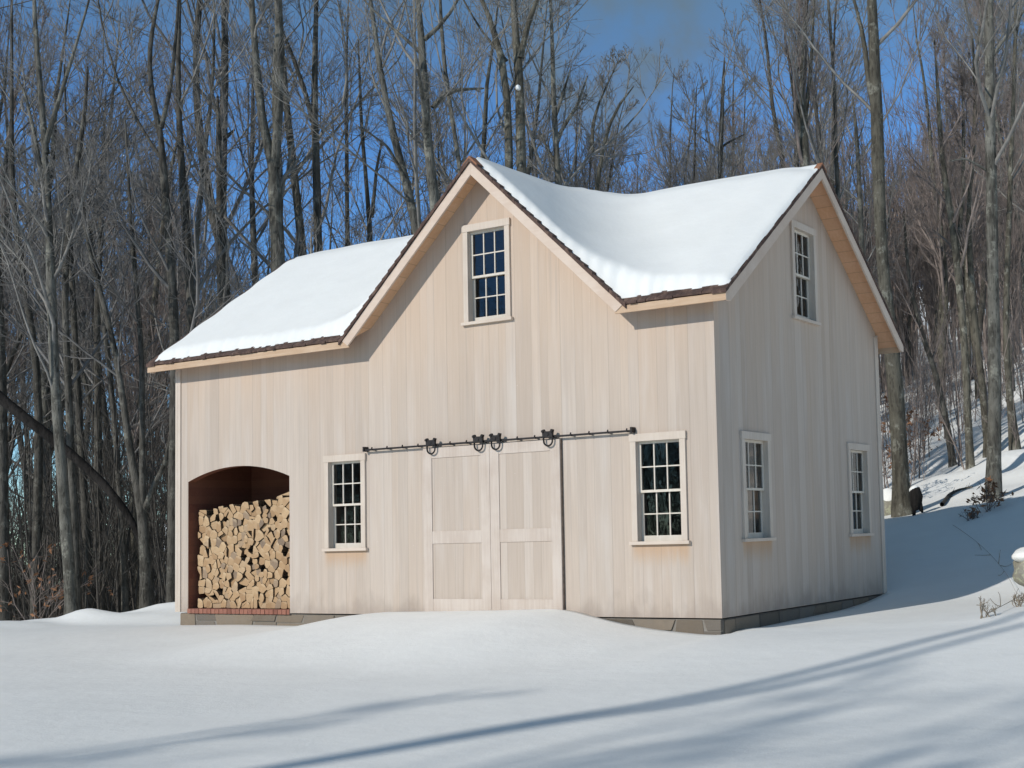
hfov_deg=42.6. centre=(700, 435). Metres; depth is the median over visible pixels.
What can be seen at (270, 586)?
firewood log
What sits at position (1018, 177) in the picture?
bare tree
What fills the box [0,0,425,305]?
bare tree
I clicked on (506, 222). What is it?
window
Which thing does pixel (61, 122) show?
bare tree
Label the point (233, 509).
firewood log
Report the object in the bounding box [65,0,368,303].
bare tree
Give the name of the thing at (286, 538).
firewood log
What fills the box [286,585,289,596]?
firewood log
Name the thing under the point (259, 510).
firewood log
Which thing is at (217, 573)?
firewood log
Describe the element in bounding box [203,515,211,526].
firewood log
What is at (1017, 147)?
bare tree
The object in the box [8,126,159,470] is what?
bare tree
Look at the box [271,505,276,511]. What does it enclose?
firewood log
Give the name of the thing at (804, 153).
bare tree
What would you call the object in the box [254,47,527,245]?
bare tree
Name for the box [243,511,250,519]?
firewood log
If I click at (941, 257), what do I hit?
bare tree
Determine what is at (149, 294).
bare tree
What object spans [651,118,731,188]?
bare tree
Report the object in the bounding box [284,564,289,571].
firewood log
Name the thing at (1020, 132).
bare tree
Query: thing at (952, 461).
bare tree
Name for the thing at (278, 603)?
firewood log
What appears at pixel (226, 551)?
firewood log
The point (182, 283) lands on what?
bare tree
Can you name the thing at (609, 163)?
bare tree
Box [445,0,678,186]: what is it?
bare tree
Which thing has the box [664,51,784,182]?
bare tree
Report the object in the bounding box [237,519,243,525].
firewood log
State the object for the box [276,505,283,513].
firewood log
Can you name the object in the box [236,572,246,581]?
firewood log
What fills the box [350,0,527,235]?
bare tree
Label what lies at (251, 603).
firewood log
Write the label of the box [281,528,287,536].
firewood log
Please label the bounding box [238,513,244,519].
firewood log
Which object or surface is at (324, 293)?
roof snow
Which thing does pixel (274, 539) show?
firewood log
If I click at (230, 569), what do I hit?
firewood log
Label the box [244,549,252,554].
firewood log
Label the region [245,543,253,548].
firewood log
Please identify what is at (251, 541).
firewood log
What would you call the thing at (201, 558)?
firewood log
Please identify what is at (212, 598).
firewood log
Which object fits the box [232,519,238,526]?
firewood log
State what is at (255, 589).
firewood log
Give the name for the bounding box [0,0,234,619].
bare tree
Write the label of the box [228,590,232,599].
firewood log
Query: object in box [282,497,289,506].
firewood log
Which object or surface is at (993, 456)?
bare tree
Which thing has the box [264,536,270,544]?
firewood log
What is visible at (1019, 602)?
dry weed
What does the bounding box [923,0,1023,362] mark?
bare tree
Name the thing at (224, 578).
firewood log
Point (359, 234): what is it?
bare tree
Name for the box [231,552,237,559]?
firewood log
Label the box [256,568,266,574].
firewood log
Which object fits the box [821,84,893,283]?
bare tree
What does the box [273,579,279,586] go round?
firewood log
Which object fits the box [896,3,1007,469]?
bare tree
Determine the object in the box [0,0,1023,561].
sky
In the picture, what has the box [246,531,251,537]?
firewood log
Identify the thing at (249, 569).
firewood log
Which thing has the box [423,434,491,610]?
sliding door
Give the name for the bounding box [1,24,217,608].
bare tree
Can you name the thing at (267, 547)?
firewood log
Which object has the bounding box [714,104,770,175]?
bare tree
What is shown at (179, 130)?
bare tree
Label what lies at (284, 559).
firewood log
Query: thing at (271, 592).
firewood log
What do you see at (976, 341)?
bare tree
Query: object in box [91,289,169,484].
bare tree
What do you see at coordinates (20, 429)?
bare tree
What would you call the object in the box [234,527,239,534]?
firewood log
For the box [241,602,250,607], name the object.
firewood log
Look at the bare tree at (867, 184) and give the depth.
72.59 m
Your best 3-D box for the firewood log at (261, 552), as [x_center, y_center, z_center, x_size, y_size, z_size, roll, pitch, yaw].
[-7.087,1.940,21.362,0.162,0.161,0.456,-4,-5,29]
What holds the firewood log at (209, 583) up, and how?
on the firewood log at (208, 590)
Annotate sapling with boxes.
[880,395,942,474]
[880,415,921,488]
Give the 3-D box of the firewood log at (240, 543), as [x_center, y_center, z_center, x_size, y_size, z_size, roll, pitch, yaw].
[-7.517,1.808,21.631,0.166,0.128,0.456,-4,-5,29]
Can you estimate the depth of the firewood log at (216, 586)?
21.66 m
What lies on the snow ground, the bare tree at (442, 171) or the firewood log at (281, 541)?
the bare tree at (442, 171)
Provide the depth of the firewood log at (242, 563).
21.37 m
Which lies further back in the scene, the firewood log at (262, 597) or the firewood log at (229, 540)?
the firewood log at (229, 540)
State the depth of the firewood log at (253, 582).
21.22 m
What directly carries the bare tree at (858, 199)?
on the snow ground
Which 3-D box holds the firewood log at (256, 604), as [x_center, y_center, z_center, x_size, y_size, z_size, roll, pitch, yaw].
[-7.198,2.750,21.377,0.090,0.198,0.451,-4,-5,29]
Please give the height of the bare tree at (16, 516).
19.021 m
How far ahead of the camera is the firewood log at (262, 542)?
21.17 m
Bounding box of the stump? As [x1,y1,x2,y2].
[909,485,922,515]
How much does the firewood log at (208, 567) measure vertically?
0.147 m
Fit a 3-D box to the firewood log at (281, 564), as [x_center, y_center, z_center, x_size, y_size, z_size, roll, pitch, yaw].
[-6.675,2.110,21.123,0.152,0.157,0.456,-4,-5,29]
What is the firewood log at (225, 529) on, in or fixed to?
on the firewood log at (229, 540)
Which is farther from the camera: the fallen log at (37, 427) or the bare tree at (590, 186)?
the bare tree at (590, 186)
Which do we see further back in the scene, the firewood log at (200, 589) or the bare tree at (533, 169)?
the bare tree at (533, 169)
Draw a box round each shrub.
[0,535,112,619]
[959,508,979,521]
[966,476,1013,512]
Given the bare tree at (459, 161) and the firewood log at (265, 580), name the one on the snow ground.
the bare tree at (459, 161)
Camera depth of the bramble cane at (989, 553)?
22.41 m
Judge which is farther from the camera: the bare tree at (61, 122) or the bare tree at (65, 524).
the bare tree at (61, 122)
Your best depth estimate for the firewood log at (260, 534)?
21.18 m
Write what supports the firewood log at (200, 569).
on the firewood log at (202, 583)
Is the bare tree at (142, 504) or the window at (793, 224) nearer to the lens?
the window at (793, 224)
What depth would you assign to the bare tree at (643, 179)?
57.11 m
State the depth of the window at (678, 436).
17.34 m
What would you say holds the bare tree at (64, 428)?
on the snow ground
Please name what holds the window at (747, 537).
in the barn
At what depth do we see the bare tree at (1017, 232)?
48.88 m
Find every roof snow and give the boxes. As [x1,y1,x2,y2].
[156,235,412,360]
[476,157,817,297]
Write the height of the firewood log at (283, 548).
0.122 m
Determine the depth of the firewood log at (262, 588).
21.10 m
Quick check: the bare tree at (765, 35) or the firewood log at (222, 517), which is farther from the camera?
the bare tree at (765, 35)
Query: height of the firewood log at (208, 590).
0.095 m
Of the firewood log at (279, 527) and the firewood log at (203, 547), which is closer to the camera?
the firewood log at (279, 527)
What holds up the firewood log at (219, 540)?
on the firewood log at (216, 550)
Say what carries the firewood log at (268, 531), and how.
on the firewood log at (267, 539)
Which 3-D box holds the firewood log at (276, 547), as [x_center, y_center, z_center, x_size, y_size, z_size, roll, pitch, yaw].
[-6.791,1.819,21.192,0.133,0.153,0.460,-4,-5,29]
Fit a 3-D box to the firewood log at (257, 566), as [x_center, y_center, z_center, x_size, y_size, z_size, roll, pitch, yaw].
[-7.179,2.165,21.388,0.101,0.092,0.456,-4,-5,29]
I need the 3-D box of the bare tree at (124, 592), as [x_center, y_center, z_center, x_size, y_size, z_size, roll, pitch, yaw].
[-14.284,-0.862,31.577,5.441,11.586,2.391,-2,-4,5]
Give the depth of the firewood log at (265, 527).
21.18 m
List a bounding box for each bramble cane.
[953,525,1015,591]
[986,588,1023,613]
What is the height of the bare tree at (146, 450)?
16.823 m
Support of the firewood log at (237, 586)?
on the firewood log at (236, 594)
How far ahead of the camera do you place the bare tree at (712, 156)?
49.44 m
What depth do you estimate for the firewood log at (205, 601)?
21.77 m
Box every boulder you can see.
[883,488,891,515]
[1012,547,1023,586]
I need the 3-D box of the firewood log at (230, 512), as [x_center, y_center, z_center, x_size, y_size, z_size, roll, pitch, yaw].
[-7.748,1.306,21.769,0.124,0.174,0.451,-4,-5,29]
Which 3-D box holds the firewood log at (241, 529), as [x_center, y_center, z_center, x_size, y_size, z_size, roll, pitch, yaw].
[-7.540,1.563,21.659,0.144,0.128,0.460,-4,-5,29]
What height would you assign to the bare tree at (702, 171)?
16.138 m
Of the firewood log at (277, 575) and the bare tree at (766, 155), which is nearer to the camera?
the firewood log at (277, 575)
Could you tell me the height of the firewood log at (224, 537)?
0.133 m
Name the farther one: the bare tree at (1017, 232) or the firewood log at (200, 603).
the bare tree at (1017, 232)
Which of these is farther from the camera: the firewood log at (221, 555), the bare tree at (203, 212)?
the bare tree at (203, 212)
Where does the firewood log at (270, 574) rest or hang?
on the firewood log
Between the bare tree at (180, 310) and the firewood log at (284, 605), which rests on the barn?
the firewood log at (284, 605)
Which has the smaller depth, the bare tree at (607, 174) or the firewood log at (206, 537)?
the firewood log at (206, 537)
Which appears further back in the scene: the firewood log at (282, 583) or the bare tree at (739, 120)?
the bare tree at (739, 120)
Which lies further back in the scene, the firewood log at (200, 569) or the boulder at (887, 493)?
the boulder at (887, 493)
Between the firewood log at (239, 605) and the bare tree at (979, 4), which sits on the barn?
the firewood log at (239, 605)
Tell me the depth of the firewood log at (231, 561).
21.52 m
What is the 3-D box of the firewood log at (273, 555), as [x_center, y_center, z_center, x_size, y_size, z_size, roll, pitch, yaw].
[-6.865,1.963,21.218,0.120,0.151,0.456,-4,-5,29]
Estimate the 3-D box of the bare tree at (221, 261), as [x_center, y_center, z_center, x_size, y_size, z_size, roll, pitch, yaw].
[-11.754,-2.593,31.759,5.253,14.332,4.526,-4,-5,29]
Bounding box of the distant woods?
[610,52,1023,404]
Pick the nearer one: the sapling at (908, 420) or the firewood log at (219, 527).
the firewood log at (219, 527)
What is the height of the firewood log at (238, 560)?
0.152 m
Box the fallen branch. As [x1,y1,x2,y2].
[940,483,972,506]
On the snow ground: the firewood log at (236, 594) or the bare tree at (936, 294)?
the bare tree at (936, 294)
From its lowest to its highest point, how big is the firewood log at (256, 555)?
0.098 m
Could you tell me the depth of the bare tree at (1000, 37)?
56.93 m
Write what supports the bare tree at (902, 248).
on the snow ground
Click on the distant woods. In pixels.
(952, 300)
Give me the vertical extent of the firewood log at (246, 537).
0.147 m
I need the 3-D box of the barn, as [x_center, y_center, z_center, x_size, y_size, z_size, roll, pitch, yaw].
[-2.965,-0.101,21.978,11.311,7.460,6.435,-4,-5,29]
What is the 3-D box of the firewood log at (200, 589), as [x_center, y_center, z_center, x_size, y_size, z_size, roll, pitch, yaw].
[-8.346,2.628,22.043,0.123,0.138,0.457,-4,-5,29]
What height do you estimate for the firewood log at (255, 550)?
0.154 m
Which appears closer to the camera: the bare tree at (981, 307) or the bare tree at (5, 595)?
the bare tree at (5, 595)
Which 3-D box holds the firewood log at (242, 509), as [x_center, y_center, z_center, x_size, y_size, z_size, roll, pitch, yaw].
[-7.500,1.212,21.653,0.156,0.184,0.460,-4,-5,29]
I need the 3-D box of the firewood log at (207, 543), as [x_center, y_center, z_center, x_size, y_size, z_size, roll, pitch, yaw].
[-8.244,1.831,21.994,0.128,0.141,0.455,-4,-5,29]
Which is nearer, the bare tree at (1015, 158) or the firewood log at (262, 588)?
the firewood log at (262, 588)
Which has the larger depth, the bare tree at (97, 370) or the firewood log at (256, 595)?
the bare tree at (97, 370)
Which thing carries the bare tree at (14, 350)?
on the snow ground
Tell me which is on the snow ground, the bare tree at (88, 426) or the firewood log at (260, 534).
the bare tree at (88, 426)
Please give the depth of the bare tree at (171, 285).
28.71 m
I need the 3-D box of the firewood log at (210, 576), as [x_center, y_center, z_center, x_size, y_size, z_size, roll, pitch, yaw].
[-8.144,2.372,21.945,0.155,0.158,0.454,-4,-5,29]
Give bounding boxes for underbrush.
[7,323,186,620]
[879,280,1023,484]
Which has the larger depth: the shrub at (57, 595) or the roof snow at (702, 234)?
the shrub at (57, 595)
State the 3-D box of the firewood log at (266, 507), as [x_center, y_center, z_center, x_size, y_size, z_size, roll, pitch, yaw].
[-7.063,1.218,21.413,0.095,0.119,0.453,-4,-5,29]
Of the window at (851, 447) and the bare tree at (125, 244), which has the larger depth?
the bare tree at (125, 244)
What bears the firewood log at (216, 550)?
on the firewood log at (214, 555)
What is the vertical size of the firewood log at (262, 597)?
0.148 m
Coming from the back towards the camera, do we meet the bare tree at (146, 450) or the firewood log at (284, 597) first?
the bare tree at (146, 450)
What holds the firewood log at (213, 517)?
on the firewood log at (213, 524)
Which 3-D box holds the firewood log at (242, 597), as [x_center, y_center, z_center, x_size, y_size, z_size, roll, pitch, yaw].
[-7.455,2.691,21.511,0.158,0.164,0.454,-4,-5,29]
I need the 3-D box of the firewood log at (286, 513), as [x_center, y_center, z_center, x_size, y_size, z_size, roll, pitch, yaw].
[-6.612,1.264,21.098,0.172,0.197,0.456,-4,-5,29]
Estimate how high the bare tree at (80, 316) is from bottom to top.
16.444 m
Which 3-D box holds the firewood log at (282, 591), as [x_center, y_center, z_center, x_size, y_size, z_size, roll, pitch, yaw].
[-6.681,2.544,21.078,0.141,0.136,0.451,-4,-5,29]
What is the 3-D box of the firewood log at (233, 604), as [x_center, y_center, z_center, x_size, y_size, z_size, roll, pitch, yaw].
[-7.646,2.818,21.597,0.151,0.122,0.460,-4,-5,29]
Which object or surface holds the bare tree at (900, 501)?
on the snow ground
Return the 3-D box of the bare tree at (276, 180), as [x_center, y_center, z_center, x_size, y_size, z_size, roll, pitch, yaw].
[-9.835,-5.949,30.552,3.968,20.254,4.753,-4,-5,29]
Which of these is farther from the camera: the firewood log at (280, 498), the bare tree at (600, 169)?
the bare tree at (600, 169)
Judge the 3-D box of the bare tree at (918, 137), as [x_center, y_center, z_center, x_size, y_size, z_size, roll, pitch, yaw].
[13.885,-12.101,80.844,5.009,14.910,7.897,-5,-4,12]
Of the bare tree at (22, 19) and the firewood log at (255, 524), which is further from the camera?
the bare tree at (22, 19)
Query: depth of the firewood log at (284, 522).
20.91 m
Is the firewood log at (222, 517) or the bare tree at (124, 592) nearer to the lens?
the firewood log at (222, 517)
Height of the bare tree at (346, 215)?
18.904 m
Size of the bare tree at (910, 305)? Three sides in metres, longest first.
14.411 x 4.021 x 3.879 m
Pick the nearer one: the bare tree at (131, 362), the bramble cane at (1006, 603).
the bramble cane at (1006, 603)
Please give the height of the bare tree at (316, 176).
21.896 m
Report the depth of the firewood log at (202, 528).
21.93 m
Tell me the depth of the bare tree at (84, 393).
71.77 m
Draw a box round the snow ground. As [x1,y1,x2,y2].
[0,289,1023,767]
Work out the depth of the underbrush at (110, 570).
32.27 m
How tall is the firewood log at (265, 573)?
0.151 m
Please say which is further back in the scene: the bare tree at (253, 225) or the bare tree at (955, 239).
the bare tree at (253, 225)
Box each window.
[322,453,367,550]
[461,217,513,325]
[629,430,690,544]
[739,431,776,541]
[789,219,820,325]
[846,443,874,536]
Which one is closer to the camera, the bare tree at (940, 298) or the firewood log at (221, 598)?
the firewood log at (221, 598)
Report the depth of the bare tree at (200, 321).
46.49 m
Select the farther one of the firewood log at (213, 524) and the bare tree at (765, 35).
the bare tree at (765, 35)
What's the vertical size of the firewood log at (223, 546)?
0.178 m
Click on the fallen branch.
(945, 499)
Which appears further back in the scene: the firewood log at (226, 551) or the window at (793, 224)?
the firewood log at (226, 551)
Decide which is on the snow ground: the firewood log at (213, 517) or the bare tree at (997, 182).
the bare tree at (997, 182)
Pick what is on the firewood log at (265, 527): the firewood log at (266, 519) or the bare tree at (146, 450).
the firewood log at (266, 519)
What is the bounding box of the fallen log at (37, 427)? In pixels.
[0,390,137,542]
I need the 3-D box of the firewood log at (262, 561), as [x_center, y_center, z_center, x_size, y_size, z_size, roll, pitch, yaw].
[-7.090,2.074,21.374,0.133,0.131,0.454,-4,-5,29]
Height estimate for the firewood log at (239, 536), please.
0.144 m
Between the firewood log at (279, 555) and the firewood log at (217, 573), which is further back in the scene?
the firewood log at (217, 573)
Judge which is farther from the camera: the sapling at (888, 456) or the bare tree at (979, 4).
the bare tree at (979, 4)
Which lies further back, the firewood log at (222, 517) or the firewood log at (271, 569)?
the firewood log at (222, 517)
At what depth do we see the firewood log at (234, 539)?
21.49 m
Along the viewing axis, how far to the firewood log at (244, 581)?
21.35 m
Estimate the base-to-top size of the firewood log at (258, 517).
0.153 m
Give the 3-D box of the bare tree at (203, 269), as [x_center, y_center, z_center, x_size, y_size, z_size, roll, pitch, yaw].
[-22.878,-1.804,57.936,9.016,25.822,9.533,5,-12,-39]
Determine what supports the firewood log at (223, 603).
on the barn
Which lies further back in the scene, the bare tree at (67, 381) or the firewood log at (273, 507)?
the bare tree at (67, 381)
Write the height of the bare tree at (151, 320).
17.634 m
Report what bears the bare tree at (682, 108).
on the snow ground
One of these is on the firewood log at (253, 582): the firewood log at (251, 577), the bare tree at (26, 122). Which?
the firewood log at (251, 577)
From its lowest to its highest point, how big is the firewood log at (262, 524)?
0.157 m
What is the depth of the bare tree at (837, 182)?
33.04 m
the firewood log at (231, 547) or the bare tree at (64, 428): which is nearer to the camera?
the firewood log at (231, 547)
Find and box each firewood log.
[197,566,202,577]
[198,555,208,566]
[198,579,205,586]
[198,598,205,607]
[199,510,213,514]
[199,516,204,525]
[199,525,205,532]
[199,586,204,593]
[201,545,209,552]
[202,567,208,578]
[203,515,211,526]
[203,535,209,544]
[203,549,208,557]
[203,558,208,566]
[203,597,208,606]
[204,539,210,546]
[205,564,211,572]
[205,587,211,592]
[206,578,212,588]
[206,598,211,607]
[207,526,212,536]
[208,572,214,579]
[209,596,217,601]
[210,514,219,521]
[210,530,218,538]
[211,521,218,529]
[211,553,217,559]
[212,582,222,589]
[213,508,219,514]
[213,589,222,597]
[213,603,221,607]
[214,546,219,555]
[214,569,220,576]
[216,521,222,531]
[216,536,223,546]
[217,559,220,567]
[218,551,224,558]
[218,595,226,602]
[219,513,228,520]
[219,542,227,551]
[221,534,227,541]
[221,599,227,607]
[222,526,227,534]
[222,572,226,580]
[224,548,228,555]
[224,580,230,586]
[226,573,233,579]
[227,531,236,536]
[227,536,231,544]
[227,544,234,552]
[228,508,233,517]
[228,557,233,565]
[228,565,233,572]
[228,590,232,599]
[229,504,241,513]
[230,601,236,607]
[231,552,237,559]
[231,581,246,591]
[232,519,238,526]
[232,535,237,543]
[233,563,239,571]
[233,591,239,598]
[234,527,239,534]
[234,556,246,564]
[236,547,246,556]
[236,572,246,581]
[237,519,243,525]
[237,532,241,540]
[237,597,241,607]
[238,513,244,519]
[238,525,243,531]
[238,540,243,546]
[239,560,245,566]
[239,567,245,573]
[239,578,249,585]
[239,587,246,593]
[239,593,245,602]
[240,502,246,512]
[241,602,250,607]
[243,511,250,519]
[243,534,250,542]
[244,502,252,508]
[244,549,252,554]
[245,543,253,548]
[245,557,259,563]
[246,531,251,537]
[246,564,254,572]
[246,594,252,602]
[247,519,253,530]
[247,538,255,544]
[248,573,254,581]
[249,579,257,586]
[250,505,254,511]
[250,597,253,607]
[251,552,261,557]
[252,519,257,528]
[252,559,259,563]
[252,585,258,595]
[253,500,267,508]
[253,545,258,553]
[253,591,260,599]
[253,598,259,607]
[255,514,262,523]
[255,529,264,541]
[255,564,265,568]
[256,506,262,514]
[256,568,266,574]
[259,518,266,527]
[259,548,264,557]
[259,557,264,564]
[259,584,266,592]
[259,593,265,601]
[260,539,264,547]
[262,505,270,512]
[262,517,269,522]
[262,523,269,531]
[262,577,268,583]
[263,543,272,551]
[263,569,269,577]
[264,527,273,535]
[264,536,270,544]
[264,552,270,560]
[265,499,277,506]
[265,560,270,568]
[266,584,275,589]
[267,532,274,538]
[267,572,274,577]
[268,565,276,571]
[268,589,274,595]
[269,518,276,524]
[270,509,276,516]
[270,524,276,530]
[270,537,276,545]
[270,551,275,559]
[270,559,279,568]
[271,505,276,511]
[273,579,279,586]
[274,542,278,550]
[274,570,286,579]
[275,529,280,538]
[275,599,281,607]
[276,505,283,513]
[276,551,287,560]
[277,514,283,522]
[277,523,283,530]
[277,567,288,577]
[278,495,289,504]
[278,537,285,545]
[278,588,286,595]
[279,545,289,551]
[279,561,284,569]
[279,577,287,587]
[281,518,288,527]
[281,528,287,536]
[281,556,289,564]
[281,594,288,600]
[281,601,287,608]
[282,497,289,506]
[282,507,289,518]
[282,535,289,541]
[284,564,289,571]
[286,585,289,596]
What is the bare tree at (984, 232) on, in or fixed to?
on the snow ground
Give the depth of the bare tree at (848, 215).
54.92 m
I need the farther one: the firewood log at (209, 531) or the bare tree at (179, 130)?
the bare tree at (179, 130)
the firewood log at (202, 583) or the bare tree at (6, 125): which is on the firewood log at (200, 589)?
the firewood log at (202, 583)
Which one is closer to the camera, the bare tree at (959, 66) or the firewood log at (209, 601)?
the firewood log at (209, 601)
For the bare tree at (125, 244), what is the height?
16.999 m
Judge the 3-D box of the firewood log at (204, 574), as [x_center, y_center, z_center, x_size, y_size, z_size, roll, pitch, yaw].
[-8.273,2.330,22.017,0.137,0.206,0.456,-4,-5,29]
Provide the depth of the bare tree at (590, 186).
38.76 m
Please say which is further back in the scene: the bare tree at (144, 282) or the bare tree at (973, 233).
the bare tree at (973, 233)
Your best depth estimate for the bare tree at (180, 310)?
63.93 m
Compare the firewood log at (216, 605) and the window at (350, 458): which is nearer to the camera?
the window at (350, 458)
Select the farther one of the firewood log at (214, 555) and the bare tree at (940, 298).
the bare tree at (940, 298)
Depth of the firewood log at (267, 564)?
21.11 m
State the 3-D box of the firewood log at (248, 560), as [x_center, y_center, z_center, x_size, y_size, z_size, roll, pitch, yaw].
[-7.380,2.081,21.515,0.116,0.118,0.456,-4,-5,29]
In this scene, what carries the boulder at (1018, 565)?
on the snow ground
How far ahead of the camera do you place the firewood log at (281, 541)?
20.95 m
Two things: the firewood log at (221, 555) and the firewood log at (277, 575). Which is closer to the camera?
the firewood log at (277, 575)
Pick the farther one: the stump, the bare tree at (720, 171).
the bare tree at (720, 171)
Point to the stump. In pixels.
(916, 497)
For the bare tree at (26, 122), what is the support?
on the snow ground
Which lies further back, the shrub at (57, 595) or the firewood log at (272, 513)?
the shrub at (57, 595)
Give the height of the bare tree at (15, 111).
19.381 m
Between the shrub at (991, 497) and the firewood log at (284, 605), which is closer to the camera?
the firewood log at (284, 605)
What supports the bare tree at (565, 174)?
on the snow ground
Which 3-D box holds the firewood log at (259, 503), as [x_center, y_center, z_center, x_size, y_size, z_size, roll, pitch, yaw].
[-7.231,1.155,21.482,0.132,0.142,0.458,-4,-5,29]
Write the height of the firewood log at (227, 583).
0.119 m
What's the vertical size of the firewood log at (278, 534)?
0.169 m
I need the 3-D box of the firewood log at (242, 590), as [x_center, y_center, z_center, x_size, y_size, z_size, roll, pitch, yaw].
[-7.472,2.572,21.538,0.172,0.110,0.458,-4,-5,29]
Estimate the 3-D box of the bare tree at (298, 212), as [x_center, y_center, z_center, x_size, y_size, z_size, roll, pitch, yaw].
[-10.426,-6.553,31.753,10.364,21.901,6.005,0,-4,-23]
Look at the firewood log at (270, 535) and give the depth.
21.05 m
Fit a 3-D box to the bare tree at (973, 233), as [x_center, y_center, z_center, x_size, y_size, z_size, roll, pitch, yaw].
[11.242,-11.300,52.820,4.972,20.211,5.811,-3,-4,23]
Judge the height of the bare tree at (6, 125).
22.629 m
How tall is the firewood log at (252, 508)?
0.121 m
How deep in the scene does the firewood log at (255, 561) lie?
21.22 m
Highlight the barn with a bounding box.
[146,156,904,634]
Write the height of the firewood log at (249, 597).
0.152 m
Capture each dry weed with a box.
[976,596,997,618]
[1011,592,1023,606]
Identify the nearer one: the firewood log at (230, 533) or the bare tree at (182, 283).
the firewood log at (230, 533)
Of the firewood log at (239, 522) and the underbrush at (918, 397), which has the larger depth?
the underbrush at (918, 397)
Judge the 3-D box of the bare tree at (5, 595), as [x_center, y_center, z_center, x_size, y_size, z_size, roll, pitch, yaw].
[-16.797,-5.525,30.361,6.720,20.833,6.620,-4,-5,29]
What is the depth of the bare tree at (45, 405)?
44.34 m
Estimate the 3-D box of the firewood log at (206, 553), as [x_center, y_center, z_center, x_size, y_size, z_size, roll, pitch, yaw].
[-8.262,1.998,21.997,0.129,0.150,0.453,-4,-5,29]
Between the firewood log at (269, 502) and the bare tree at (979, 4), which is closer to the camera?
the firewood log at (269, 502)
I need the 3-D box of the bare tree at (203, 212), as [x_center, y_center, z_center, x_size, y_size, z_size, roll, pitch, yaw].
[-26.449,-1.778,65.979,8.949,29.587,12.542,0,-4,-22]
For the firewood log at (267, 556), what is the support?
on the firewood log at (267, 564)
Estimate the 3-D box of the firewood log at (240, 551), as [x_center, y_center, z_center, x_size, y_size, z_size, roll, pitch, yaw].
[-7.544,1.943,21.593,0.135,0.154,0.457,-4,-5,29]
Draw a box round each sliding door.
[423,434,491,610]
[489,429,562,609]
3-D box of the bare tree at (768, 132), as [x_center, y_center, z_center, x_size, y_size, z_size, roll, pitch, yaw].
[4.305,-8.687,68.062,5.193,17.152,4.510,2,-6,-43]
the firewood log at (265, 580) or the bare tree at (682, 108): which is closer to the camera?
the firewood log at (265, 580)
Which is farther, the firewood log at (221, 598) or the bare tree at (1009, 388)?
the bare tree at (1009, 388)
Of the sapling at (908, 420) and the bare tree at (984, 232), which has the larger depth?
the bare tree at (984, 232)
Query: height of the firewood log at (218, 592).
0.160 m
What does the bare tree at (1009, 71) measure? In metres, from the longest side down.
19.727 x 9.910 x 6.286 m
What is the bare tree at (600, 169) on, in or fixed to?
on the snow ground
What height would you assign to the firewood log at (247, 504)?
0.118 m
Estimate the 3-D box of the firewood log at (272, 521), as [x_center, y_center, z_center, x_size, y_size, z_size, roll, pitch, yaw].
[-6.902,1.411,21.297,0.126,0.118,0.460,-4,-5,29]
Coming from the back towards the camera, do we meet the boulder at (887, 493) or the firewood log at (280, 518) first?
the boulder at (887, 493)
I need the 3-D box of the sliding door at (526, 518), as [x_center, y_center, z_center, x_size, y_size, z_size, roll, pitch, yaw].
[-2.495,1.269,18.271,1.246,2.670,0.113,-4,-5,29]
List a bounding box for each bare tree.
[0,0,61,56]
[0,0,70,424]
[0,0,104,443]
[0,0,148,620]
[0,0,149,614]
[0,0,210,606]
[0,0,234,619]
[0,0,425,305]
[0,36,193,609]
[0,56,157,347]
[0,120,224,608]
[0,217,77,523]
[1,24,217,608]
[2,74,169,614]
[3,48,203,610]
[3,131,133,418]
[6,191,158,561]
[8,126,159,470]
[8,209,101,543]
[8,283,128,484]
[8,459,28,573]
[10,294,120,523]
[12,109,184,610]
[13,166,186,611]
[41,32,247,609]
[47,0,467,265]
[57,0,360,333]
[61,168,205,583]
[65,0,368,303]
[71,151,259,414]
[80,0,285,602]
[84,215,270,471]
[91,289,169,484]
[91,345,168,602]
[93,233,169,524]
[102,29,334,397]
[104,160,264,342]
[106,295,212,567]
[110,120,268,335]
[116,97,268,375]
[125,251,235,501]
[152,0,405,292]
[193,0,415,280]
[195,0,338,311]
[198,168,392,310]
[206,0,558,234]
[228,0,473,252]
[231,0,427,247]
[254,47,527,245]
[307,200,429,251]
[326,0,631,200]
[350,0,483,210]
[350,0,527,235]
[373,0,591,172]
[392,0,601,173]
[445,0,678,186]
[494,82,603,189]
[533,75,642,193]
[545,43,662,192]
[562,106,622,191]
[578,129,625,190]
[583,131,637,192]
[603,144,664,193]
[610,60,717,193]
[630,57,799,190]
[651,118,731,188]
[663,11,782,185]
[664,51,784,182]
[687,131,786,182]
[692,157,731,181]
[695,0,880,177]
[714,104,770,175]
[724,0,963,202]
[741,0,911,274]
[749,114,792,167]
[752,0,857,169]
[755,142,778,170]
[758,0,917,517]
[770,77,873,231]
[770,83,914,282]
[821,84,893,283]
[827,140,875,263]
[851,147,929,283]
[852,143,891,278]
[878,0,996,409]
[885,130,937,291]
[886,172,923,375]
[887,196,969,467]
[888,129,936,383]
[890,14,984,370]
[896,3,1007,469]
[907,0,1023,398]
[910,138,956,378]
[915,36,1006,383]
[917,0,1023,501]
[917,38,1003,457]
[918,0,1023,240]
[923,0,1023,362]
[924,0,1023,379]
[925,64,1023,226]
[930,14,1013,298]
[931,0,1023,323]
[965,79,1023,345]
[973,0,1023,450]
[975,128,1023,390]
[978,26,1023,193]
[996,31,1023,184]
[998,84,1023,208]
[998,85,1023,232]
[1001,59,1023,216]
[1002,45,1023,229]
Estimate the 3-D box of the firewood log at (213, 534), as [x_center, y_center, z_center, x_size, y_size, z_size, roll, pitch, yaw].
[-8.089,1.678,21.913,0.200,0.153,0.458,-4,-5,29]
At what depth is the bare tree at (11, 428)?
46.11 m
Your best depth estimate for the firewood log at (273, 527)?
21.09 m
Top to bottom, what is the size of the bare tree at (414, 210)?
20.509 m

